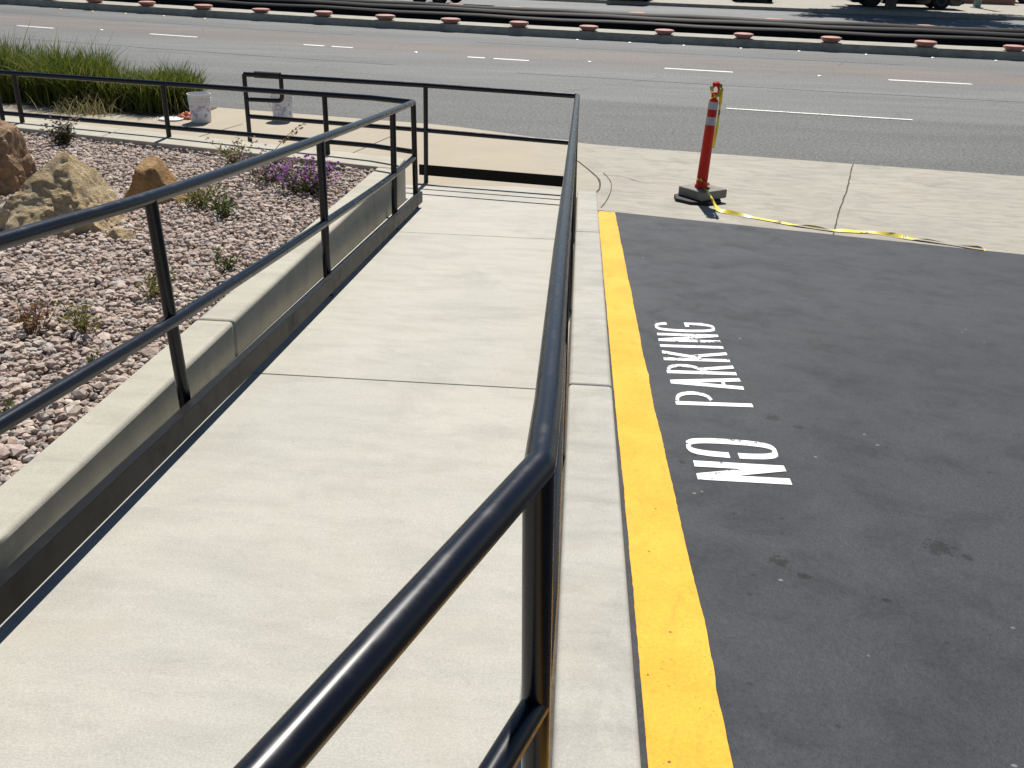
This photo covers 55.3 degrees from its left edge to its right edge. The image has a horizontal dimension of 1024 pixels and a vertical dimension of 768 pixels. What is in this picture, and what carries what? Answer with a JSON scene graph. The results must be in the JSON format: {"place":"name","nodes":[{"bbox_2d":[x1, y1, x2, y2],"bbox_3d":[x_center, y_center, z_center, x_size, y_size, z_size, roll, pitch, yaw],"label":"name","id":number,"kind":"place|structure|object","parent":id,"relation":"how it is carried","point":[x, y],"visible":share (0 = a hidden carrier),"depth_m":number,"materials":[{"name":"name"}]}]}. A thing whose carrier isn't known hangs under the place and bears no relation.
{"place":"outdoors","nodes":[
{"label":"outdoors","id":0,"kind":"place"},
{"bbox_2d":[0,23,221,113],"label":"tall grass","id":1,"kind":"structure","parent":0,"point":[134,97],"depth_m":13.78,"materials":[{"name":"green plant"}]},
{"bbox_2d":[0,185,573,767],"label":"ramp","id":2,"kind":"structure","parent":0,"point":[224,583],"depth_m":2.98,"materials":[{"name":"concrete"}]},
{"bbox_2d":[233,71,579,767],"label":"handrail","id":3,"kind":"object","parent":2,"relation":"on","point":[303,729],"visible":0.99,"depth_m":1.48,"materials":[{"name":"black metal"}]},
{"bbox_2d":[549,197,576,767],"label":"curb","id":4,"kind":"structure","parent":2,"relation":"on","point":[554,662],"depth_m":2.99,"materials":[{"name":"grey concrete"}]},
{"bbox_2d":[2,103,595,196],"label":"sidewalk","id":5,"kind":"structure","parent":0,"point":[493,154],"depth_m":12.31,"materials":[{"name":"concrete"}]},
{"bbox_2d":[2,100,216,116],"bbox_3d":[-7.644,-4.316,14.636,7.094,0.017,1.109,8,25,14],"label":"soil bed","id":6,"kind":"object","parent":5,"relation":"on","point":[125,111],"visible":0.2,"depth_m":13.72,"materials":[{"name":"brown soil"}]},
{"bbox_2d":[31,88,132,118],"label":"dry grass","id":7,"kind":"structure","parent":6,"relation":"on","point":[95,111],"depth_m":13.38,"materials":[{"name":"plant"}]},
{"bbox_2d":[159,116,183,121],"bbox_3d":[-4.602,-3.582,13.185,0.320,0.024,0.320,3,25,3],"label":"round cover","id":8,"kind":"object","parent":5,"relation":"on","point":[174,118],"visible":0.86,"depth_m":13.15,"materials":[{"name":"white plastic"}]},
{"bbox_2d":[178,111,190,119],"bbox_3d":[-4.434,-3.671,13.310,0.340,0.106,0.230,3,25,3],"label":"rag","id":9,"kind":"object","parent":5,"relation":"on","point":[185,115],"visible":0.64,"depth_m":13.26,"materials":[{"name":"orange fabric"}]},
{"bbox_2d":[183,92,211,122],"bbox_3d":[-4.172,-3.690,13.046,0.319,0.370,0.333,3,25,3],"label":"bucket","id":10,"kind":"object","parent":5,"relation":"on","point":[199,106],"visible":1,"depth_m":12.96,"materials":[{"name":"white plastic"}]},
{"bbox_2d":[0,116,405,572],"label":"planter wall","id":11,"kind":"structure","parent":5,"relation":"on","point":[50,485],"depth_m":4.31,"materials":[{"name":"concrete"}]},
{"bbox_2d":[0,131,374,485],"bbox_3d":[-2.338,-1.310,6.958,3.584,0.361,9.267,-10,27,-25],"label":"gravel","id":12,"kind":"structure","parent":11,"relation":"in","point":[256,201],"depth_m":5.49,"materials":[{"name":"beige gravel"}]},
{"bbox_2d":[0,395,13,413],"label":"weed","id":13,"kind":"object","parent":12,"relation":"on","point":[8,403],"visible":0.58,"depth_m":3.61,"materials":[{"name":"green plant"}]},
{"bbox_2d":[0,119,36,195],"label":"boulder","id":14,"kind":"object","parent":12,"relation":"on","point":[18,168],"visible":0.47,"depth_m":7.11,"materials":[{"name":"brown stone"}]},
{"bbox_2d":[10,298,61,335],"bbox_3d":[-2.158,-0.305,4.445,0.175,0.168,0.243,18,29,32],"label":"weed","id":15,"kind":"object","parent":12,"relation":"on","point":[25,318],"visible":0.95,"depth_m":4.42,"materials":[{"name":"brown plant"}]},
{"bbox_2d":[39,116,80,145],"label":"shrub","id":16,"kind":"object","parent":12,"relation":"on","point":[62,135],"visible":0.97,"depth_m":9.07,"materials":[{"name":"green plant"}]},
{"bbox_2d":[0,152,132,240],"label":"boulder","id":17,"kind":"object","parent":12,"relation":"on","point":[60,183],"visible":0.41,"depth_m":6.13,"materials":[{"name":"beige stone"}]},
{"bbox_2d":[49,296,107,333],"bbox_3d":[-1.972,-0.297,4.430,0.258,0.183,0.215,3,25,3],"label":"weed","id":18,"kind":"object","parent":12,"relation":"on","point":[77,325],"visible":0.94,"depth_m":4.43,"materials":[{"name":"green plant"}]},
{"bbox_2d":[83,349,100,365],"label":"weed","id":19,"kind":"object","parent":12,"relation":"on","point":[89,360],"visible":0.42,"depth_m":4.08,"materials":[{"name":"green plant"}]},
{"bbox_2d":[105,227,135,242],"bbox_3d":[-2.441,-0.929,6.082,0.214,0.091,0.144,3,25,3],"label":"boulder","id":20,"kind":"object","parent":12,"relation":"on","point":[116,233],"visible":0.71,"depth_m":6.04,"materials":[{"name":"beige stone"}]},
{"bbox_2d":[136,265,176,299],"bbox_3d":[-1.803,-0.503,4.976,0.168,0.168,0.211,-1,25,-7],"label":"weed","id":21,"kind":"object","parent":12,"relation":"on","point":[154,288],"visible":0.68,"depth_m":4.97,"materials":[{"name":"green plant"}]},
{"bbox_2d":[123,156,191,206],"bbox_3d":[-2.619,-1.433,7.113,0.547,0.406,0.522,3,25,3],"label":"boulder","id":22,"kind":"object","parent":12,"relation":"on","point":[150,173],"visible":0.31,"depth_m":7.01,"materials":[{"name":"brown stone"}]},
{"bbox_2d":[174,173,220,208],"bbox_3d":[-2.242,-1.345,6.889,0.370,0.255,0.267,3,25,3],"label":"weed","id":23,"kind":"object","parent":12,"relation":"on","point":[197,197],"visible":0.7,"depth_m":6.90,"materials":[{"name":"green plant"}]},
{"bbox_2d":[200,184,238,218],"bbox_3d":[-1.997,-1.233,6.674,0.257,0.229,0.309,-5,25,-14],"label":"weed","id":24,"kind":"object","parent":12,"relation":"on","point":[224,206],"visible":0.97,"depth_m":6.68,"materials":[{"name":"green plant"}]},
{"bbox_2d":[209,247,240,273],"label":"weed","id":25,"kind":"object","parent":12,"relation":"on","point":[228,265],"visible":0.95,"depth_m":5.50,"materials":[{"name":"green plant"}]},
{"bbox_2d":[205,134,255,162],"bbox_3d":[-2.446,-2.050,8.563,0.409,0.281,0.285,10,26,18],"label":"weed","id":26,"kind":"object","parent":12,"relation":"on","point":[226,156],"visible":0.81,"depth_m":8.55,"materials":[{"name":"green plant"}]},
{"bbox_2d":[229,140,304,182],"bbox_3d":[-2.000,-1.772,7.873,0.630,0.330,0.566,3,25,3],"label":"flowering plant","id":27,"kind":"object","parent":12,"relation":"on","point":[263,171],"visible":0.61,"depth_m":7.85,"materials":[{"name":"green plant"}]},
{"bbox_2d":[276,122,305,148],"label":"flower stalk","id":28,"kind":"object","parent":12,"relation":"on","point":[284,140],"visible":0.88,"depth_m":8.24,"materials":[{"name":"plant"}]},
{"bbox_2d":[268,154,339,194],"bbox_3d":[-1.601,-1.622,7.556,0.574,0.335,0.578,3,25,3],"label":"flowering plant","id":29,"kind":"object","parent":12,"relation":"on","point":[310,184],"visible":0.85,"depth_m":7.52,"materials":[{"name":"purple plant"}]},
{"bbox_2d":[0,70,422,624],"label":"handrail","id":30,"kind":"object","parent":11,"relation":"on","point":[30,570],"visible":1,"depth_m":3.71,"materials":[{"name":"black metal"}]},
{"bbox_2d":[269,94,292,121],"bbox_3d":[-3.154,-3.807,13.396,0.319,0.370,0.333,3,25,3],"label":"bucket","id":31,"kind":"object","parent":5,"relation":"on","point":[284,108],"visible":0.54,"depth_m":13.30,"materials":[{"name":"white plastic"}]},
{"bbox_2d":[578,161,600,191],"bbox_3d":[0.888,-2.334,10.921,0.137,0.073,1.934,1,25,-3],"label":"sidewalk joint","id":32,"kind":"object","parent":5,"relation":"on","point":[595,175],"visible":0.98,"depth_m":10.77,"materials":[{"name":"grey concrete"}]},
{"bbox_2d":[0,4,1023,126],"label":"road","id":33,"kind":"structure","parent":0,"point":[441,57],"depth_m":21.69,"materials":[{"name":"grey asphalt"}]},
{"bbox_2d":[155,34,193,36],"bbox_3d":[-8.669,-8.923,24.991,1.466,0.001,0.147,10,26,16],"label":"lane marking","id":34,"kind":"object","parent":33,"relation":"on","point":[174,35],"visible":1,"depth_m":24.98,"materials":[{"name":"white paint"}]},
{"bbox_2d":[304,44,352,47],"bbox_3d":[-4.466,-8.204,23.704,1.347,0.001,0.148,9,25,15],"label":"lane marking","id":35,"kind":"object","parent":33,"relation":"on","point":[331,46],"visible":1,"depth_m":23.69,"materials":[{"name":"white paint"}]},
{"bbox_2d":[10,12,896,64],"bbox_3d":[1.658,-9.387,26.721,60.965,0.001,3.611,8,25,12],"label":"road seam","id":36,"kind":"object","parent":33,"relation":"on","point":[481,42],"visible":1,"depth_m":25.29,"materials":[{"name":"grey asphalt"}]},
{"bbox_2d":[472,57,528,60],"bbox_3d":[-0.319,-7.421,22.272,1.486,0.001,0.149,8,25,13],"label":"lane marking","id":37,"kind":"object","parent":33,"relation":"on","point":[500,58],"visible":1,"depth_m":22.26,"materials":[{"name":"white paint"}]},
{"bbox_2d":[10,37,1013,101],"bbox_3d":[1.235,-6.992,21.440,60.967,0.001,3.611,8,25,12],"label":"road seam","id":38,"kind":"object","parent":33,"relation":"on","point":[560,75],"visible":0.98,"depth_m":19.57,"materials":[{"name":"grey asphalt"}]},
{"bbox_2d":[114,66,1023,175],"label":"road patch","id":39,"kind":"object","parent":33,"relation":"on","point":[985,149],"visible":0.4,"depth_m":14.76,"materials":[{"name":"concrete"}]},
{"bbox_2d":[665,68,729,71],"bbox_3d":[4.079,-6.869,21.365,1.502,0.001,0.150,7,25,11],"label":"lane marking","id":40,"kind":"object","parent":33,"relation":"on","point":[698,70],"visible":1,"depth_m":21.36,"materials":[{"name":"white paint"}]},
{"bbox_2d":[727,108,911,119],"bbox_3d":[5.061,-4.468,16.154,2.996,0.001,0.098,7,25,11],"label":"edge line","id":41,"kind":"object","parent":33,"relation":"on","point":[820,114],"visible":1,"depth_m":16.14,"materials":[{"name":"white paint"}]},
{"bbox_2d":[888,79,972,84],"bbox_3d":[8.826,-6.380,20.621,1.690,0.001,0.152,6,25,9],"label":"lane marking","id":42,"kind":"object","parent":33,"relation":"on","point":[929,81],"visible":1,"depth_m":20.62,"materials":[{"name":"white paint"}]},
{"bbox_2d":[389,0,1023,28],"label":"road","id":43,"kind":"structure","parent":0,"point":[915,20],"depth_m":39.99,"materials":[{"name":"grey asphalt"}]},
{"bbox_2d":[413,0,460,2],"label":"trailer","id":44,"kind":"object","parent":43,"relation":"on","point":[444,1],"visible":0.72,"depth_m":39.22,"materials":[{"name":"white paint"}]},
{"bbox_2d":[539,0,1023,20],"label":"sidewalk","id":45,"kind":"structure","parent":0,"point":[1000,12],"depth_m":43.22,"materials":[{"name":"concrete"}]},
{"bbox_2d":[884,0,896,9],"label":"tree","id":46,"kind":"object","parent":45,"relation":"on","point":[890,4],"visible":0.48,"depth_m":42.97,"materials":[{"name":"black plant"}]},
{"bbox_2d":[847,0,963,9],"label":"parked car","id":47,"kind":"object","parent":45,"relation":"on","point":[939,4],"visible":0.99,"depth_m":44.10,"materials":[{"name":"black paint"}]},
{"bbox_2d":[970,0,982,7],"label":"street post","id":48,"kind":"object","parent":45,"relation":"on","point":[976,3],"visible":1,"depth_m":46.32,"materials":[{"name":"teal metal"}]},
{"bbox_2d":[594,144,1023,254],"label":"sidewalk","id":49,"kind":"structure","parent":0,"point":[959,209],"depth_m":10.43,"materials":[{"name":"concrete"}]},
{"bbox_2d":[601,172,611,206],"bbox_3d":[0.995,-2.051,10.246,0.107,0.080,1.952,4,25,4],"label":"sidewalk joint","id":50,"kind":"object","parent":49,"relation":"on","point":[610,191],"visible":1,"depth_m":10.21,"materials":[{"name":"grey concrete"}]},
{"bbox_2d":[674,81,726,205],"bbox_3d":[1.902,-2.388,9.663,0.478,1.163,0.445,-18,31,-36],"label":"delineator post","id":51,"kind":"object","parent":49,"relation":"on","point":[693,194],"visible":1,"depth_m":9.73,"materials":[{"name":"orange plastic"}]},
{"bbox_2d":[697,84,985,250],"bbox_3d":[2.909,-1.992,8.870,2.782,1.143,0.503,18,29,32],"label":"caution tape","id":52,"kind":"object","parent":51,"relation":"attached to","point":[717,208],"visible":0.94,"depth_m":9.26,"materials":[{"name":"yellow plastic"}]},
{"bbox_2d":[833,164,853,233],"bbox_3d":[3.622,-2.075,10.614,0.034,0.140,4.164,10,26,18],"label":"sidewalk joint","id":53,"kind":"object","parent":49,"relation":"on","point":[843,199],"visible":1,"depth_m":10.31,"materials":[{"name":"grey concrete"}]},
{"bbox_2d":[598,210,1023,767],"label":"parking lot","id":54,"kind":"structure","parent":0,"point":[859,582],"depth_m":3.69,"materials":[{"name":"grey asphalt"}]},
{"bbox_2d":[598,211,732,767],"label":"yellow stripe","id":55,"kind":"object","parent":54,"relation":"on","point":[684,723],"visible":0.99,"depth_m":2.97,"materials":[{"name":"paint"}]},
{"bbox_2d":[655,322,791,484],"bbox_3d":[0.940,0.002,4.684,0.380,0.191,2.188,3,25,3],"label":"painted lettering","id":56,"kind":"object","parent":54,"relation":"on","point":[742,469],"visible":1,"depth_m":4.43,"materials":[{"name":"white paint"}]},
{"bbox_2d":[964,0,1015,4],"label":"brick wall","id":57,"kind":"structure","parent":0,"point":[1006,2],"depth_m":50.31,"materials":[{"name":"brick"}]},
{"label":"ground","id":58,"kind":"structure","parent":0,"visible":0},
{"bbox_2d":[0,0,1023,60],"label":"median kerb","id":59,"kind":"structure","parent":58,"relation":"on","point":[974,52],"depth_m":27.63,"materials":[{"name":"concrete"}]},
{"bbox_2d":[86,0,103,2],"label":"bowl","id":60,"kind":"object","parent":59,"relation":"on","point":[94,1],"visible":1,"depth_m":31.71,"materials":[{"name":"pink ceramic"}]},
{"bbox_2d":[138,1,155,5],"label":"bowl","id":61,"kind":"object","parent":59,"relation":"on","point":[146,3],"visible":1,"depth_m":31.05,"materials":[{"name":"pink ceramic"}]},
{"bbox_2d":[194,4,212,9],"bbox_3d":[-9.668,-11.811,30.578,0.583,0.150,0.582,1,25,-1],"label":"bowl","id":62,"kind":"object","parent":59,"relation":"on","point":[203,6],"visible":1,"depth_m":30.41,"materials":[{"name":"pink ceramic"}]},
{"bbox_2d":[252,8,269,12],"bbox_3d":[-7.713,-11.470,29.988,0.553,0.131,0.553,3,25,3],"label":"bowl","id":63,"kind":"object","parent":59,"relation":"on","point":[260,10],"visible":1,"depth_m":29.83,"materials":[{"name":"pink ceramic"}]},
{"bbox_2d":[314,10,332,16],"bbox_3d":[-5.677,-11.151,29.395,0.563,0.159,0.563,21,31,36],"label":"bowl","id":64,"kind":"object","parent":59,"relation":"on","point":[321,13],"visible":1,"depth_m":29.22,"materials":[{"name":"pink ceramic"}]},
{"bbox_2d":[375,14,394,19],"bbox_3d":[-3.747,-10.846,28.870,0.597,0.151,0.597,-9,27,-23],"label":"bowl","id":65,"kind":"object","parent":59,"relation":"on","point":[385,16],"visible":1,"depth_m":28.69,"materials":[{"name":"pink ceramic"}]},
{"bbox_2d":[440,17,460,23],"bbox_3d":[-1.784,-10.554,28.364,0.590,0.152,0.590,17,29,30],"label":"bowl","id":66,"kind":"object","parent":59,"relation":"on","point":[448,20],"visible":1,"depth_m":28.18,"materials":[{"name":"pink ceramic"}]},
{"bbox_2d":[509,21,528,27],"bbox_3d":[0.200,-10.276,27.880,0.560,0.160,0.560,-12,28,-27],"label":"planter pot","id":67,"kind":"object","parent":59,"relation":"on","point":[520,24],"visible":1,"depth_m":27.71,"materials":[{"name":"pink ceramic"}]},
{"bbox_2d":[579,25,598,30],"bbox_3d":[2.157,-10.004,27.438,0.548,0.144,0.548,11,26,19],"label":"planter pot","id":68,"kind":"object","parent":59,"relation":"on","point":[588,27],"visible":1,"depth_m":27.27,"materials":[{"name":"pink ceramic"}]},
{"bbox_2d":[655,29,673,34],"bbox_3d":[4.215,-9.738,27.002,0.544,0.139,0.544,15,27,26],"label":"planter pot","id":69,"kind":"object","parent":59,"relation":"on","point":[664,31],"visible":1,"depth_m":26.84,"materials":[{"name":"pink ceramic"}]},
{"bbox_2d":[734,32,753,38],"bbox_3d":[6.305,-9.487,26.591,0.542,0.143,0.542,-12,28,-28],"label":"planter pot","id":70,"kind":"object","parent":59,"relation":"on","point":[740,35],"visible":1,"depth_m":26.43,"materials":[{"name":"pink ceramic"}]},
{"bbox_2d":[821,36,841,42],"bbox_3d":[8.556,-9.238,26.182,0.555,0.158,0.555,-1,25,-6],"label":"planter pot","id":71,"kind":"object","parent":59,"relation":"on","point":[831,39],"visible":1,"depth_m":26.01,"materials":[{"name":"pink ceramic"}]},
{"bbox_2d":[915,40,936,47],"bbox_3d":[10.928,-8.990,25.795,0.571,0.163,0.571,-11,27,-26],"label":"planter pot","id":72,"kind":"object","parent":59,"relation":"on","point":[926,43],"visible":1,"depth_m":25.62,"materials":[{"name":"pink ceramic"}]},
{"bbox_2d":[1003,45,1023,51],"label":"planter pot","id":73,"kind":"object","parent":59,"relation":"on","point":[1016,48],"visible":1,"depth_m":25.32,"materials":[{"name":"pink ceramic"}]},
{"bbox_2d":[552,191,640,767],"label":"kerb","id":74,"kind":"structure","parent":58,"relation":"on","point":[595,725],"depth_m":2.91,"materials":[{"name":"concrete"}]},
{"label":"median bed","id":75,"kind":"structure","parent":0,"visible":0},
{"bbox_2d":[104,0,1023,47],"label":"pipe","id":76,"kind":"object","parent":75,"relation":"on","point":[979,41],"visible":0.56,"depth_m":29.03,"materials":[{"name":"black metal"}]},
{"bbox_2d":[227,0,1023,38],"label":"pipe","id":77,"kind":"object","parent":75,"relation":"on","point":[865,29],"visible":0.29,"depth_m":30.03,"materials":[{"name":"metal"}]},
{"bbox_2d":[329,0,1023,32],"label":"pipe","id":78,"kind":"object","parent":75,"relation":"on","point":[869,24],"visible":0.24,"depth_m":31.23,"materials":[{"name":"metal"}]}
]}

